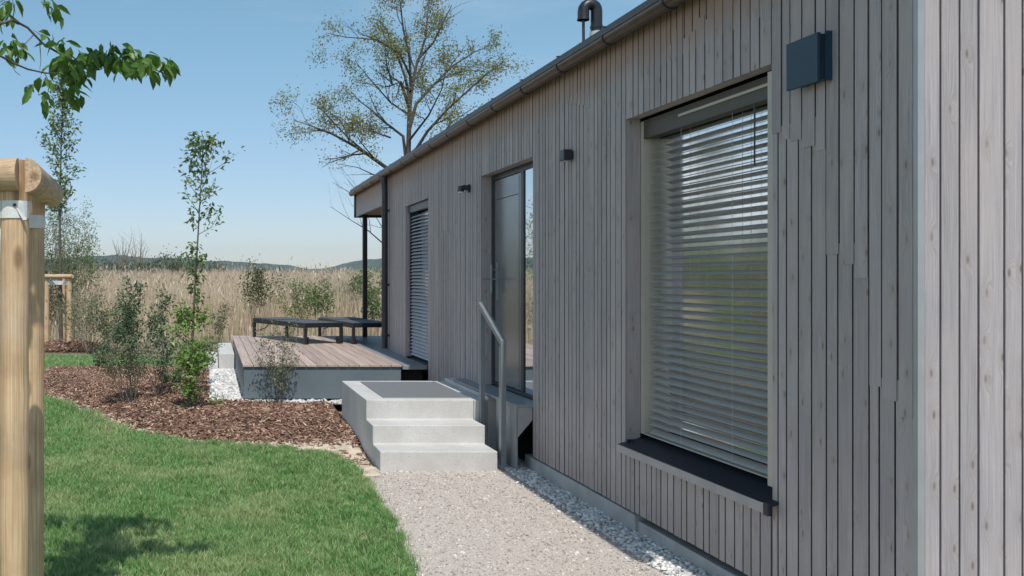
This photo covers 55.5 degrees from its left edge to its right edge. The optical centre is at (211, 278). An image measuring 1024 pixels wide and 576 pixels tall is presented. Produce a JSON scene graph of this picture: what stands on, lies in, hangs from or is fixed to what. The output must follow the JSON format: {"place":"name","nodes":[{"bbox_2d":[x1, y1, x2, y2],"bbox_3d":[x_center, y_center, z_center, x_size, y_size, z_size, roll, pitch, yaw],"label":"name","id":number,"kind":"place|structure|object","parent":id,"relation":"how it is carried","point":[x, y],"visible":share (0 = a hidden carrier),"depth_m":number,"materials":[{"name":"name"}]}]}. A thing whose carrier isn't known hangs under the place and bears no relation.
{"place":"outdoors","nodes":[
{"label":"outdoors","id":0,"kind":"place"},
{"bbox_2d":[112,233,131,271],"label":"bare tree","id":1,"kind":"object","parent":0,"point":[123,254],"visible":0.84,"depth_m":120.03,"materials":[{"name":"plant"}]},
{"bbox_2d":[44,255,381,273],"bbox_3d":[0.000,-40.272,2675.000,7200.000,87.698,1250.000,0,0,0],"label":"hills","id":2,"kind":"structure","parent":0,"point":[373,263],"depth_m":2462.96,"materials":[{"name":"green plant"}]},
{"bbox_2d":[43,353,428,575],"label":"lawn","id":3,"kind":"structure","parent":0,"point":[191,515],"depth_m":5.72,"materials":[{"name":"plant"}]},
{"bbox_2d":[0,158,63,575],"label":"tree stakes","id":4,"kind":"object","parent":3,"relation":"on","point":[30,188],"visible":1,"depth_m":3.07,"materials":[{"name":"brown wood"}]},
{"bbox_2d":[0,0,180,119],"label":"young tree","id":5,"kind":"object","parent":3,"relation":"on","point":[131,64],"visible":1,"depth_m":4.08,"materials":[{"name":"green plant"}]},
{"bbox_2d":[44,313,532,466],"bbox_3d":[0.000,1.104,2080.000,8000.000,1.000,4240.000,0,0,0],"label":"ground","id":6,"kind":"structure","parent":0,"point":[528,430],"depth_m":21.14,"materials":[{"name":"soil"}]},
{"bbox_2d":[44,247,76,320],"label":"shrub","id":7,"kind":"object","parent":6,"relation":"on","point":[53,297],"visible":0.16,"depth_m":23.18,"materials":[{"name":"green plant"}]},
{"bbox_2d":[44,186,100,332],"bbox_3d":[-3.999,-0.555,24.729,2.542,4.379,2.901,0,0,38],"label":"willow shrub","id":8,"kind":"object","parent":6,"relation":"on","point":[75,252],"visible":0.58,"depth_m":24.55,"materials":[{"name":"green plant"}]},
{"bbox_2d":[44,348,109,352],"bbox_3d":[-3.300,1.500,20.200,2.100,0.200,1.700,0,0,0],"label":"mulch mound","id":9,"kind":"object","parent":6,"relation":"on","point":[76,351],"visible":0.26,"depth_m":19.45,"materials":[{"name":"wood"}]},
{"bbox_2d":[44,274,73,342],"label":"tree stakes","id":10,"kind":"object","parent":9,"relation":"on","point":[67,282],"visible":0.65,"depth_m":19.95,"materials":[{"name":"brown wood"}]},
{"bbox_2d":[36,74,85,339],"bbox_3d":[-3.399,-1.681,20.310,1.159,6.516,0.933,0,0,-13],"label":"sapling","id":11,"kind":"object","parent":9,"relation":"on","point":[62,99],"visible":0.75,"depth_m":20.22,"materials":[{"name":"green plant"}]},
{"bbox_2d":[53,233,106,298],"bbox_3d":[-4.435,-0.034,30.057,1.931,3.141,1.211,0,0,19],"label":"shrub","id":12,"kind":"object","parent":6,"relation":"on","point":[90,267],"visible":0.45,"depth_m":29.88,"materials":[{"name":"green plant"}]},
{"bbox_2d":[48,281,121,353],"bbox_3d":[-2.708,0.832,19.408,1.461,1.606,1.932,0,0,20],"label":"shrub","id":13,"kind":"object","parent":6,"relation":"on","point":[91,306],"visible":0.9,"depth_m":19.18,"materials":[{"name":"green plant"}]},
{"bbox_2d":[77,251,111,272],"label":"bush","id":14,"kind":"object","parent":6,"relation":"on","point":[92,262],"visible":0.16,"depth_m":104.82,"materials":[{"name":"green plant"}]},
{"bbox_2d":[87,296,138,352],"bbox_3d":[-2.175,0.991,19.661,1.193,1.287,1.110,0,0,0],"label":"shrub","id":15,"kind":"object","parent":6,"relation":"on","point":[103,320],"visible":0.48,"depth_m":19.53,"materials":[{"name":"green plant"}]},
{"bbox_2d":[93,254,137,274],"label":"bush","id":16,"kind":"object","parent":6,"relation":"on","point":[117,266],"visible":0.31,"depth_m":117.65,"materials":[{"name":"green plant"}]},
{"bbox_2d":[129,226,149,269],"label":"bare tree","id":17,"kind":"object","parent":6,"relation":"on","point":[140,260],"visible":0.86,"depth_m":119.98,"materials":[{"name":"plant"}]},
{"bbox_2d":[127,252,176,275],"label":"bush","id":18,"kind":"object","parent":6,"relation":"on","point":[151,267],"visible":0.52,"depth_m":111.88,"materials":[{"name":"green plant"}]},
{"bbox_2d":[157,246,186,272],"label":"bush","id":19,"kind":"object","parent":6,"relation":"on","point":[173,266],"visible":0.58,"depth_m":107.65,"materials":[{"name":"green plant"}]},
{"bbox_2d":[178,256,212,274],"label":"bush","id":20,"kind":"object","parent":6,"relation":"on","point":[197,266],"visible":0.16,"depth_m":124.75,"materials":[{"name":"green plant"}]},
{"bbox_2d":[44,339,377,466],"bbox_3d":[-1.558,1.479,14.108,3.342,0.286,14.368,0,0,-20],"label":"bark mulch","id":21,"kind":"object","parent":6,"relation":"on","point":[93,383],"visible":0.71,"depth_m":10.19,"materials":[{"name":"brown wood"}]},
{"bbox_2d":[90,335,112,366],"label":"shrub","id":22,"kind":"object","parent":21,"relation":"on","point":[97,355],"visible":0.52,"depth_m":15.13,"materials":[{"name":"green plant"}]},
{"bbox_2d":[97,345,146,400],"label":"shrub","id":23,"kind":"object","parent":21,"relation":"on","point":[111,364],"visible":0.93,"depth_m":10.85,"materials":[{"name":"green plant"}]},
{"bbox_2d":[106,270,177,402],"bbox_3d":[-0.935,0.718,10.755,0.955,1.653,0.980,0,0,22],"label":"shrub","id":24,"kind":"object","parent":21,"relation":"on","point":[127,322],"visible":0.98,"depth_m":10.73,"materials":[{"name":"green plant"}]},
{"bbox_2d":[122,303,178,392],"bbox_3d":[-0.777,0.905,11.658,0.894,1.199,0.970,0,0,0],"label":"shrub","id":25,"kind":"object","parent":21,"relation":"on","point":[166,357],"visible":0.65,"depth_m":11.65,"materials":[{"name":"green plant"}]},
{"bbox_2d":[154,364,189,386],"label":"plant","id":26,"kind":"object","parent":21,"relation":"on","point":[166,380],"visible":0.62,"depth_m":12.18,"materials":[{"name":"green plant"}]},
{"bbox_2d":[177,331,224,383],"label":"shrub","id":27,"kind":"object","parent":21,"relation":"on","point":[212,361],"visible":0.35,"depth_m":12.60,"materials":[{"name":"green plant"}]},
{"bbox_2d":[160,131,244,407],"bbox_3d":[-0.096,-0.090,10.236,0.707,3.241,0.798,0,0,-44],"label":"sapling","id":28,"kind":"object","parent":21,"relation":"on","point":[189,389],"visible":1,"depth_m":10.28,"materials":[{"name":"green plant"}]},
{"bbox_2d":[208,391,228,403],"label":"plant","id":29,"kind":"object","parent":21,"relation":"on","point":[215,399],"visible":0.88,"depth_m":10.58,"materials":[{"name":"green plant"}]},
{"bbox_2d":[250,316,303,402],"bbox_3d":[0.779,0.975,10.645,0.630,1.067,0.877,0,0,0],"label":"shrub","id":30,"kind":"object","parent":21,"relation":"on","point":[280,378],"visible":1,"depth_m":10.67,"materials":[{"name":"green plant"}]},
{"bbox_2d":[205,352,217,368],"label":"concrete block","id":31,"kind":"structure","parent":6,"relation":"on","point":[215,366],"depth_m":14.90,"materials":[{"name":"grey concrete"}]},
{"bbox_2d":[45,253,381,348],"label":"reeds","id":32,"kind":"object","parent":6,"relation":"on","point":[217,287],"visible":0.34,"depth_m":28.94,"materials":[{"name":"beige plant"}]},
{"bbox_2d":[47,391,381,476],"bbox_3d":[-0.730,1.531,11.785,4.340,0.112,9.170,0,0,0],"label":"sand strip","id":33,"kind":"object","parent":6,"relation":"on","point":[351,450],"visible":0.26,"depth_m":8.35,"materials":[{"name":"beige sand"}]},
{"bbox_2d":[197,301,235,342],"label":"shrub","id":34,"kind":"object","parent":6,"relation":"on","point":[219,321],"visible":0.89,"depth_m":21.90,"materials":[{"name":"green plant"}]},
{"bbox_2d":[204,258,228,272],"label":"bush","id":35,"kind":"object","parent":6,"relation":"on","point":[219,266],"visible":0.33,"depth_m":129.43,"materials":[{"name":"green plant"}]},
{"bbox_2d":[218,343,234,368],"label":"concrete block","id":36,"kind":"structure","parent":6,"relation":"on","point":[226,357],"depth_m":14.75,"materials":[{"name":"grey concrete"}]},
{"bbox_2d":[237,256,288,327],"bbox_3d":[1.450,0.420,27.063,1.626,2.228,1.361,0,0,-42],"label":"shrub","id":37,"kind":"object","parent":6,"relation":"on","point":[251,293],"visible":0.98,"depth_m":26.95,"materials":[{"name":"green plant"}]},
{"bbox_2d":[275,278,314,335],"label":"shrub","id":38,"kind":"object","parent":6,"relation":"on","point":[296,304],"visible":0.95,"depth_m":23.97,"materials":[{"name":"green plant"}]},
{"bbox_2d":[232,336,401,399],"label":"deck","id":39,"kind":"structure","parent":6,"relation":"on","point":[327,366],"depth_m":10.98,"materials":[{"name":"brown wood"}]},
{"bbox_2d":[253,317,342,344],"bbox_3d":[1.452,0.875,15.415,0.694,0.353,2.090,0,0,-21],"label":"sun lounger","id":40,"kind":"object","parent":39,"relation":"on","point":[304,324],"visible":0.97,"depth_m":14.75,"materials":[{"name":"black metal"}]},
{"bbox_2d":[301,269,339,334],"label":"shrub","id":41,"kind":"object","parent":6,"relation":"on","point":[322,304],"visible":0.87,"depth_m":25.41,"materials":[{"name":"green plant"}]},
{"bbox_2d":[341,272,367,313],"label":"shrub","id":42,"kind":"object","parent":6,"relation":"on","point":[353,286],"visible":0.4,"depth_m":30.84,"materials":[{"name":"green plant"}]},
{"bbox_2d":[348,263,381,335],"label":"shrub","id":43,"kind":"object","parent":6,"relation":"on","point":[372,293],"visible":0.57,"depth_m":23.47,"materials":[{"name":"green plant"}]},
{"bbox_2d":[268,0,533,242],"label":"tree","id":44,"kind":"object","parent":6,"relation":"on","point":[393,48],"visible":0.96,"depth_m":27.72,"materials":[{"name":"green plant"}]},
{"bbox_2d":[401,369,422,380],"bbox_3d":[5.622,1.380,13.760,6.555,0.540,5.280,0,0,0],"label":"terrace support","id":45,"kind":"object","parent":6,"relation":"on","point":[411,375],"depth_m":11.12,"materials":[{"name":"black"}]},
{"bbox_2d":[343,336,426,369],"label":"terrace floor","id":46,"kind":"structure","parent":45,"relation":"on","point":[372,343],"depth_m":12.86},
{"bbox_2d":[318,317,381,343],"bbox_3d":[2.461,0.875,15.475,0.694,0.353,2.090,0,0,-9],"label":"sun lounger","id":47,"kind":"object","parent":46,"relation":"on","point":[353,323],"visible":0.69,"depth_m":14.90,"materials":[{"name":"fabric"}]},
{"bbox_2d":[342,378,496,470],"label":"entrance steps","id":48,"kind":"structure","parent":6,"relation":"on","point":[423,434],"depth_m":7.80,"materials":[{"name":"concrete"}]},
{"bbox_2d":[361,382,469,397],"bbox_3d":[1.970,1.086,8.830,0.790,0.006,1.260,0,0,0],"label":"grating mat","id":49,"kind":"object","parent":48,"relation":"on","point":[409,390],"visible":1,"depth_m":8.71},
{"bbox_2d":[478,302,505,469],"bbox_3d":[2.435,0.924,7.775,0.046,1.432,0.630,0,0,0],"label":"handrail","id":50,"kind":"object","parent":6,"relation":"on","point":[484,314],"visible":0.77,"depth_m":7.55,"materials":[{"name":"metal"}]},
{"bbox_2d":[360,467,666,575],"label":"gravel path","id":51,"kind":"structure","parent":6,"relation":"on","point":[449,558],"depth_m":5.63,"materials":[{"name":"beige gravel"}]},
{"bbox_2d":[348,0,1023,575],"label":"house","id":52,"kind":"structure","parent":6,"relation":"on","point":[750,314],"depth_m":4.55,"materials":[{"name":"grey wood"}]},
{"bbox_2d":[406,199,427,361],"bbox_3d":[2.734,0.020,11.530,0.172,2.051,1.299,0,0,0],"label":"window","id":53,"kind":"structure","parent":52,"relation":"in","point":[417,213],"depth_m":11.84,"materials":[{"name":"metal"}]},
{"bbox_2d":[457,184,470,192],"bbox_3d":[2.577,-0.923,9.150,0.126,0.087,0.084,0,0,0],"label":"wall lamp","id":54,"kind":"object","parent":52,"relation":"attached to","point":[462,188],"visible":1,"depth_m":9.12,"materials":[{"name":"metal"}]},
{"bbox_2d":[482,158,532,398],"bbox_3d":[2.715,0.002,8.060,0.230,2.056,1.439,0,0,0],"label":"door","id":55,"kind":"structure","parent":52,"relation":"in","point":[507,196],"depth_m":8.23,"materials":[{"name":"glass"}]},
{"bbox_2d":[559,149,572,161],"bbox_3d":[2.603,-0.904,6.564,0.074,0.084,0.084,0,0,0],"label":"wall lamp","id":56,"kind":"object","parent":52,"relation":"attached to","point":[565,155],"visible":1,"depth_m":6.52,"materials":[{"name":"metal"}]},
{"bbox_2d":[616,65,778,515],"bbox_3d":[2.706,0.034,4.942,0.248,2.139,1.565,0,0,0],"label":"window","id":57,"kind":"structure","parent":52,"relation":"in","point":[707,164],"depth_m":5.04,"materials":[{"name":"grey glass"}]},
{"bbox_2d":[786,31,831,90],"bbox_3d":[2.612,-0.950,3.917,0.054,0.212,0.221,0,0,0],"label":"vent cover","id":58,"kind":"object","parent":52,"relation":"attached to","point":[809,60],"visible":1,"depth_m":3.88,"materials":[{"name":"grey metal"}]},
{"bbox_2d":[0,0,645,268],"label":"sky","id":59,"kind":"structure","parent":0,"point":[231,57],"materials":[{"name":"blue"}]},
{"bbox_2d":[207,368,709,575],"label":"pebbles","id":60,"kind":"object","parent":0,"point":[644,548],"visible":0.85,"depth_m":6.00,"materials":[{"name":"grey gravel"}]}
]}

